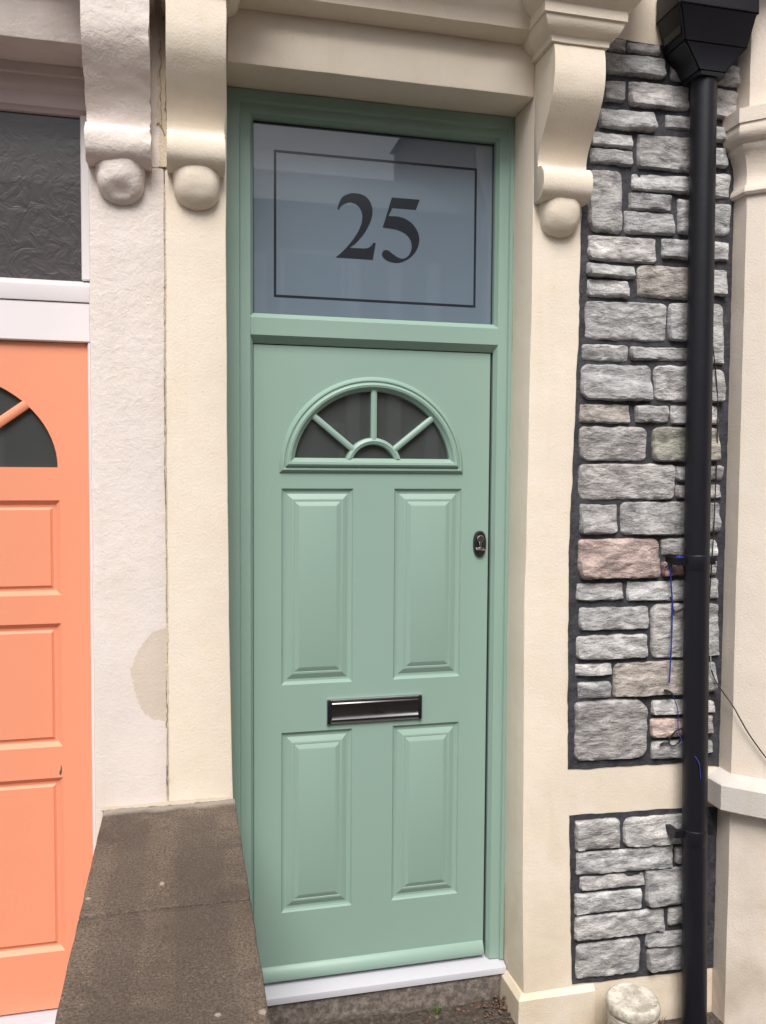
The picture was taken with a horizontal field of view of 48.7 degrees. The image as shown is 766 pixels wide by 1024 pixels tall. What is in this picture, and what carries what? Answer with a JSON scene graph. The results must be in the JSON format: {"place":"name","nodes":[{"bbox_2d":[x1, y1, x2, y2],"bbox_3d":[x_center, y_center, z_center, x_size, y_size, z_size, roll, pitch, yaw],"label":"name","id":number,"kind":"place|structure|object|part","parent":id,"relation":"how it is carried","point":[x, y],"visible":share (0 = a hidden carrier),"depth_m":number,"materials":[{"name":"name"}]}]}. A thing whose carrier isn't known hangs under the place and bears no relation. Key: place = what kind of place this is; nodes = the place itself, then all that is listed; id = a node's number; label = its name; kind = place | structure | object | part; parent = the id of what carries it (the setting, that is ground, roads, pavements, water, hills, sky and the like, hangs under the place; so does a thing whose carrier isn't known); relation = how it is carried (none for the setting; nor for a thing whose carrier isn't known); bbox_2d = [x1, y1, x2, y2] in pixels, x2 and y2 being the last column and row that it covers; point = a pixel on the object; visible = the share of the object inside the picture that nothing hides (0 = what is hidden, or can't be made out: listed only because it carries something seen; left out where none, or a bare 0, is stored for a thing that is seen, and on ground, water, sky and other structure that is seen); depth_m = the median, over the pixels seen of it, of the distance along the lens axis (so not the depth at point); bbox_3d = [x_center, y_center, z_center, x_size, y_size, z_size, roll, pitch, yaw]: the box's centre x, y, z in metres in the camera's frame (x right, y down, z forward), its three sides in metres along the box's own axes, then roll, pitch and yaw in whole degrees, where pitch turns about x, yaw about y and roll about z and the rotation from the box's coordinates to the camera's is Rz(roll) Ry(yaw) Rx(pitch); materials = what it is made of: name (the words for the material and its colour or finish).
{"place":"outdoors","nodes":[
{"label":"outdoors","id":0,"kind":"place"},
{"bbox_2d":[326,998,722,1023],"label":"ground","id":1,"kind":"structure","parent":0,"point":[447,1015],"depth_m":2.84,"materials":[{"name":"concrete"}]},
{"bbox_2d":[0,0,167,845],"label":"house","id":2,"kind":"structure","parent":1,"relation":"on","point":[110,47],"depth_m":2.42,"materials":[{"name":"paint"}]},
{"bbox_2d":[0,59,94,1023],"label":"front door","id":3,"kind":"structure","parent":2,"relation":"attached to","point":[47,798],"depth_m":2.57,"materials":[{"name":"paint"}]},
{"bbox_3d":[-1.321,-0.942,2.472,0.838,0.488,0.008,0,3,-13],"label":"window glass","id":4,"kind":"part","parent":3,"relation":"part of","materials":[{"name":"grey glass"}]},
{"bbox_2d":[0,341,92,1014],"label":"door leaf","id":5,"kind":"structure","parent":3,"relation":"in","point":[46,814],"depth_m":2.59,"materials":[{"name":"orange paint"}]},
{"bbox_2d":[55,797,269,1023],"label":"wall","id":6,"kind":"structure","parent":1,"relation":"on","point":[165,933],"depth_m":1.83,"materials":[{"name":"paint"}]},
{"bbox_2d":[268,974,499,1023],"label":"doorstep","id":7,"kind":"object","parent":1,"relation":"on","point":[410,999],"visible":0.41,"depth_m":2.85,"materials":[{"name":"concrete"}]},
{"bbox_2d":[426,1004,442,1014],"bbox_3d":[0.174,1.678,2.854,0.070,0.029,0.036,0,3,-13],"label":"weed","id":8,"kind":"object","parent":1,"relation":"on","point":[437,1010],"visible":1,"depth_m":2.86,"materials":[{"name":"green plant"}]},
{"bbox_2d":[369,994,510,1023],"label":"rubble","id":9,"kind":"object","parent":1,"relation":"on","point":[478,1006],"visible":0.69,"depth_m":2.87,"materials":[{"name":"stone"}]},
{"bbox_2d":[156,0,765,1023],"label":"house","id":10,"kind":"structure","parent":1,"relation":"on","point":[592,96],"depth_m":2.76,"materials":[{"name":"beige paint"}]},
{"bbox_2d":[226,86,514,1005],"bbox_3d":[-0.054,0.143,2.799,0.981,2.910,0.110,0,3,-13],"label":"front door","id":11,"kind":"structure","parent":10,"relation":"attached to","point":[370,272],"depth_m":2.81,"materials":[{"name":"green paint"}]},
{"bbox_2d":[253,344,489,983],"bbox_3d":[-0.033,0.506,2.840,0.796,2.085,0.066,0,3,-13],"label":"door leaf","id":12,"kind":"structure","parent":11,"relation":"in","point":[371,466],"depth_m":2.82,"materials":[{"name":"green paint"}]},
{"bbox_3d":[-0.022,-0.934,2.773,0.806,0.602,0.012,0,3,-13],"label":"number window","id":13,"kind":"part","parent":11,"relation":"part of","materials":[{"name":"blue glass"}]},
{"bbox_2d":[656,0,758,1023],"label":"drainpipe","id":14,"kind":"object","parent":10,"relation":"attached to","point":[705,44],"visible":1,"depth_m":2.74,"materials":[{"name":"black paint"}]},
{"bbox_2d":[660,564,682,746],"bbox_3d":[0.976,0.477,2.830,0.084,0.629,0.024,1,3,4],"label":"cable","id":15,"kind":"object","parent":14,"relation":"attached to","point":[671,693],"visible":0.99,"depth_m":2.84,"materials":[{"name":"black plastic"}]},
{"bbox_2d":[669,555,700,778],"bbox_3d":[1.002,0.511,2.803,0.038,0.735,0.112,-2,4,-38],"label":"string","id":16,"kind":"object","parent":14,"relation":"hanging from","point":[678,556],"visible":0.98,"depth_m":2.83,"materials":[{"name":"blue plastic"}]},
{"bbox_2d":[709,346,765,757],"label":"cable","id":17,"kind":"object","parent":10,"relation":"attached to","point":[711,565],"visible":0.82,"depth_m":2.84,"materials":[{"name":"grey plastic"}]},
{"bbox_2d":[605,983,660,1023],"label":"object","id":18,"kind":"object","parent":1,"relation":"on","point":[626,1003],"visible":1,"depth_m":2.71,"materials":[{"name":"white stone"}]}
]}

